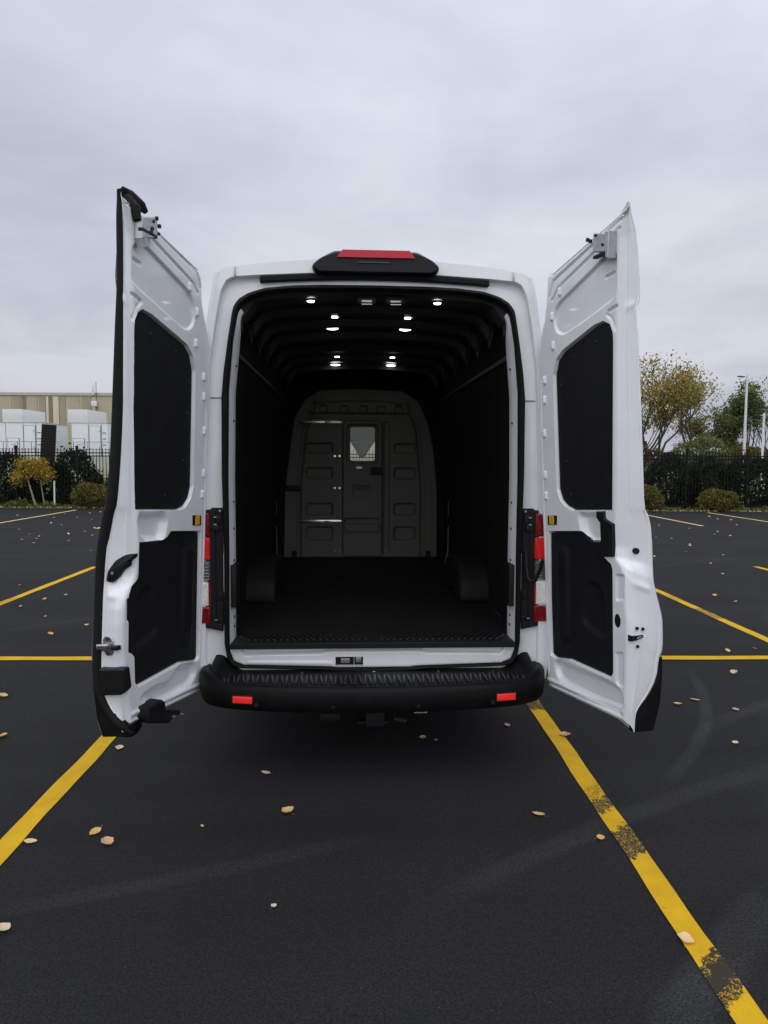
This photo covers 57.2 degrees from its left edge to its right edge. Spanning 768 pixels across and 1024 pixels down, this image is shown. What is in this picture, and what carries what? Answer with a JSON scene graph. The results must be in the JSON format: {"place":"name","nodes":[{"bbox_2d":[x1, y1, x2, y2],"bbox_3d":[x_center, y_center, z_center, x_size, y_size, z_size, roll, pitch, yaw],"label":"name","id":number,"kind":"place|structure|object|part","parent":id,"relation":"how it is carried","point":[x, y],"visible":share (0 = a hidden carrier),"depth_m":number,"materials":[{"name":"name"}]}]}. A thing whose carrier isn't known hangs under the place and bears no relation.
{"place":"outdoors","nodes":[
{"label":"outdoors","id":0,"kind":"place"},
{"bbox_2d":[0,508,767,1023],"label":"parking lot","id":1,"kind":"structure","parent":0,"point":[440,872],"depth_m":3.12,"materials":[{"name":"black asphalt"}]},
{"bbox_2d":[0,923,10,930],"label":"fallen leaf","id":2,"kind":"object","parent":1,"relation":"on","point":[5,926],"visible":1,"depth_m":2.52,"materials":[{"name":"beige plant"}]},
{"bbox_2d":[24,838,36,842],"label":"fallen leaf","id":3,"kind":"object","parent":1,"relation":"on","point":[29,840],"visible":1,"depth_m":3.10,"materials":[{"name":"brown plant"}]},
{"bbox_2d":[89,827,100,834],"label":"fallen leaf","id":4,"kind":"object","parent":1,"relation":"on","point":[95,830],"visible":1,"depth_m":3.18,"materials":[{"name":"brown"}]},
{"bbox_2d":[101,836,113,843],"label":"fallen leaf","id":5,"kind":"object","parent":1,"relation":"on","point":[107,840],"visible":1,"depth_m":3.09,"materials":[{"name":"brown"}]},
{"bbox_2d":[282,806,293,812],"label":"fallen leaf","id":6,"kind":"object","parent":1,"relation":"on","point":[287,809],"visible":1,"depth_m":3.38,"materials":[{"name":"brown plant"}]},
{"bbox_2d":[92,186,662,736],"bbox_3d":[-0.164,-0.224,6.501,2.695,2.859,6.756,0,4,-3],"label":"cargo van","id":7,"kind":"object","parent":1,"relation":"on","point":[476,534],"visible":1,"depth_m":3.86,"materials":[{"name":"white paint"}]},
{"bbox_3d":[-1.083,-0.192,3.454,0.334,2.490,0.810,2,4,20],"label":"rear door","id":8,"kind":"part","parent":7,"relation":"part of","materials":[{"name":"white paint"}]},
{"bbox_3d":[-0.225,-0.240,7.386,0.415,1.426,0.075,0,4,-3],"label":"bulkhead door","id":9,"kind":"part","parent":7,"relation":"part of","materials":[{"name":"grey metal"}]},
{"bbox_3d":[1.073,-0.194,3.581,0.359,2.462,0.773,-1,4,-20],"label":"rear door","id":10,"kind":"part","parent":7,"relation":"part of","materials":[{"name":"white paint"}]},
{"bbox_2d":[532,811,544,814],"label":"fallen leaf","id":11,"kind":"object","parent":1,"relation":"on","point":[538,813],"visible":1,"depth_m":3.36,"materials":[{"name":"brown plant"}]},
{"bbox_2d":[560,731,570,737],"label":"fallen leaf","id":12,"kind":"object","parent":1,"relation":"on","point":[564,733],"visible":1,"depth_m":4.34,"materials":[{"name":"brown plant"}]},
{"bbox_2d":[594,834,604,838],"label":"fallen leaf","id":13,"kind":"object","parent":1,"relation":"on","point":[599,836],"visible":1,"depth_m":3.15,"materials":[{"name":"yellow"}]},
{"bbox_2d":[677,932,694,942],"bbox_3d":[1.063,1.499,2.471,0.053,0.014,0.073,0,4,-6],"label":"fallen leaf","id":14,"kind":"object","parent":1,"relation":"on","point":[685,937],"visible":1,"depth_m":2.49,"materials":[{"name":"brown plant"}]},
{"bbox_2d":[1,505,766,511],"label":"planting bed ground","id":15,"kind":"structure","parent":0,"point":[648,511],"depth_m":24.05,"materials":[{"name":"brown soil"}]},
{"bbox_2d":[0,448,38,503],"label":"evergreen bush","id":16,"kind":"object","parent":15,"relation":"on","point":[3,484],"visible":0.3,"depth_m":25.30,"materials":[{"name":"green plant"}]},
{"bbox_2d":[2,454,57,504],"bbox_3d":[-12.181,-1.071,24.338,1.803,1.896,1.207,0,4,-3],"label":"orange tree","id":17,"kind":"object","parent":15,"relation":"on","point":[29,466],"visible":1,"depth_m":24.18,"materials":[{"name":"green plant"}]},
{"bbox_2d":[18,456,72,501],"bbox_3d":[-12.355,-1.173,25.729,2.126,1.929,1.394,-2,5,-27],"label":"evergreen bush","id":18,"kind":"object","parent":15,"relation":"on","point":[46,495],"visible":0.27,"depth_m":25.36,"materials":[{"name":"green plant"}]},
{"bbox_2d":[53,481,54,504],"bbox_3d":[-11.395,-0.602,24.341,0.061,0.951,0.056,-2,5,-25],"label":"stake","id":19,"kind":"object","parent":15,"relation":"on","point":[54,490],"visible":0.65,"depth_m":24.31,"materials":[{"name":"white"}]},
{"bbox_2d":[52,442,104,504],"bbox_3d":[-11.162,-1.350,25.428,1.984,2.333,1.376,2,4,19],"label":"evergreen bush","id":20,"kind":"object","parent":15,"relation":"on","point":[84,477],"visible":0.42,"depth_m":25.19,"materials":[{"name":"green plant"}]},
{"bbox_2d":[70,481,107,506],"bbox_3d":[-10.127,-0.579,24.295,1.681,0.978,1.122,0,4,-3],"label":"rounded shrub","id":21,"kind":"object","parent":15,"relation":"on","point":[85,488],"visible":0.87,"depth_m":24.00,"materials":[{"name":"green plant"}]},
{"bbox_2d":[0,445,767,508],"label":"iron fence","id":22,"kind":"object","parent":15,"relation":"on","point":[686,459],"visible":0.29,"depth_m":24.65,"materials":[{"name":"black metal"}]},
{"bbox_2d":[0,497,767,510],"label":"weeds","id":23,"kind":"object","parent":15,"relation":"on","point":[14,503],"visible":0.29,"depth_m":24.21,"materials":[{"name":"green plant"}]},
{"bbox_2d":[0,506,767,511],"bbox_3d":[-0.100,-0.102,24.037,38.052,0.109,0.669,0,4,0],"label":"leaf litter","id":24,"kind":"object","parent":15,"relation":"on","point":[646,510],"visible":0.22,"depth_m":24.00,"materials":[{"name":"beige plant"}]},
{"bbox_2d":[644,484,664,509],"bbox_3d":[8.928,-0.501,24.351,1.524,1.021,1.144,0,4,-3],"label":"rounded shrub","id":25,"kind":"object","parent":15,"relation":"on","point":[652,495],"visible":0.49,"depth_m":24.02,"materials":[{"name":"green plant"}]},
{"bbox_2d":[643,450,700,507],"bbox_3d":[10.410,-1.156,25.538,2.423,2.171,1.370,0,4,-3],"label":"evergreen bush","id":26,"kind":"object","parent":15,"relation":"on","point":[672,486],"visible":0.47,"depth_m":25.25,"materials":[{"name":"green plant"}]},
{"bbox_2d":[683,455,738,503],"bbox_3d":[11.979,-1.086,25.645,1.926,2.035,1.466,0,4,-3],"label":"evergreen bush","id":27,"kind":"object","parent":15,"relation":"on","point":[711,469],"visible":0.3,"depth_m":25.30,"materials":[{"name":"green plant"}]},
{"bbox_2d":[695,488,740,511],"bbox_3d":[11.546,-0.421,24.312,1.536,0.903,1.118,-2,5,-31],"label":"rounded shrub","id":28,"kind":"object","parent":15,"relation":"on","point":[715,495],"visible":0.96,"depth_m":24.04,"materials":[{"name":"green plant"}]},
{"bbox_2d":[717,450,767,507],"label":"evergreen bush","id":29,"kind":"object","parent":15,"relation":"on","point":[743,469],"visible":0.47,"depth_m":25.43,"materials":[{"name":"green plant"}]},
{"bbox_2d":[0,0,767,457],"label":"sky","id":30,"kind":"structure","parent":0,"point":[507,135],"materials":[{"name":"grey"}]},
{"bbox_2d":[2,472,767,508],"bbox_3d":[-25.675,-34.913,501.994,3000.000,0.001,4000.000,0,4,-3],"label":"ground","id":31,"kind":"structure","parent":0,"point":[654,485],"depth_m":51.89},
{"bbox_2d":[0,409,67,456],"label":"equipment enclosure","id":32,"kind":"object","parent":31,"relation":"on","point":[20,425],"visible":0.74,"depth_m":64.74,"materials":[{"name":"white metal"}]},
{"bbox_2d":[8,438,18,453],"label":"door","id":33,"kind":"structure","parent":32,"relation":"in","point":[10,444],"depth_m":64.72,"materials":[{"name":"white metal"}]},
{"bbox_2d":[24,426,34,454],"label":"door","id":34,"kind":"structure","parent":32,"relation":"in","point":[29,431],"depth_m":64.69,"materials":[{"name":"white metal"}]},
{"bbox_2d":[40,424,56,478],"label":"louvred panel","id":35,"kind":"object","parent":31,"relation":"on","point":[48,437],"visible":0.54,"depth_m":59.59,"materials":[{"name":"black metal"}]},
{"bbox_2d":[0,441,109,477],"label":"platform railing","id":36,"kind":"object","parent":31,"relation":"on","point":[105,462],"visible":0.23,"depth_m":62.83,"materials":[{"name":"black metal"}]},
{"bbox_2d":[68,409,110,455],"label":"equipment enclosure","id":37,"kind":"object","parent":31,"relation":"on","point":[92,428],"visible":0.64,"depth_m":64.73,"materials":[{"name":"white metal"}]},
{"bbox_2d":[73,439,83,451],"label":"door","id":38,"kind":"structure","parent":37,"relation":"in","point":[77,442],"depth_m":64.72,"materials":[{"name":"white metal"}]},
{"bbox_2d":[89,426,100,455],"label":"door","id":39,"kind":"structure","parent":37,"relation":"in","point":[94,431],"depth_m":64.69,"materials":[{"name":"white metal"}]},
{"bbox_2d":[0,392,374,460],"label":"warehouse","id":40,"kind":"structure","parent":31,"relation":"on","point":[54,406],"depth_m":118.92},
{"bbox_2d":[91,385,97,410],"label":"roof mast","id":41,"kind":"object","parent":40,"relation":"on","point":[94,404],"visible":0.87,"depth_m":118.28,"materials":[{"name":"white metal"}]},
{"bbox_2d":[643,446,671,479],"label":"thicket","id":42,"kind":"object","parent":31,"relation":"on","point":[646,461],"visible":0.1,"depth_m":45.59,"materials":[{"name":"green plant"}]},
{"bbox_2d":[639,349,728,477],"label":"autumn tree","id":43,"kind":"object","parent":31,"relation":"on","point":[662,415],"visible":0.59,"depth_m":43.81,"materials":[{"name":"yellow plant"}]},
{"bbox_2d":[666,374,712,453],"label":"autumn tree","id":44,"kind":"object","parent":31,"relation":"on","point":[681,423],"visible":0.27,"depth_m":49.52,"materials":[{"name":"yellow plant"}]},
{"bbox_2d":[671,433,733,483],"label":"thicket","id":45,"kind":"object","parent":31,"relation":"on","point":[697,442],"visible":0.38,"depth_m":40.65,"materials":[{"name":"green plant"}]},
{"bbox_2d":[666,401,742,483],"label":"autumn tree","id":46,"kind":"object","parent":31,"relation":"on","point":[698,426],"visible":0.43,"depth_m":52.95,"materials":[{"name":"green plant"}]},
{"bbox_2d":[656,441,766,464],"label":"wood","id":47,"kind":"object","parent":31,"relation":"on","point":[741,443],"depth_m":221.13,"materials":[{"name":"grey plant"}]},
{"bbox_2d":[702,379,767,453],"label":"green tree","id":48,"kind":"object","parent":31,"relation":"on","point":[734,421],"visible":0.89,"depth_m":50.30,"materials":[{"name":"green plant"}]},
{"bbox_2d":[737,374,747,460],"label":"street lamp","id":49,"kind":"object","parent":31,"relation":"on","point":[745,420],"visible":0.56,"depth_m":44.61,"materials":[{"name":"white metal"}]},
{"bbox_2d":[717,445,767,479],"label":"thicket","id":50,"kind":"object","parent":31,"relation":"on","point":[737,449],"visible":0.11,"depth_m":45.52,"materials":[{"name":"green plant"}]},
{"bbox_2d":[739,375,767,453],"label":"green tree","id":51,"kind":"object","parent":31,"relation":"on","point":[758,432],"visible":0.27,"depth_m":52.37,"materials":[{"name":"green plant"}]},
{"bbox_2d":[753,413,764,488],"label":"street lamp","id":52,"kind":"object","parent":31,"relation":"on","point":[763,433],"visible":0.6,"depth_m":43.74,"materials":[{"name":"white metal"}]}
]}

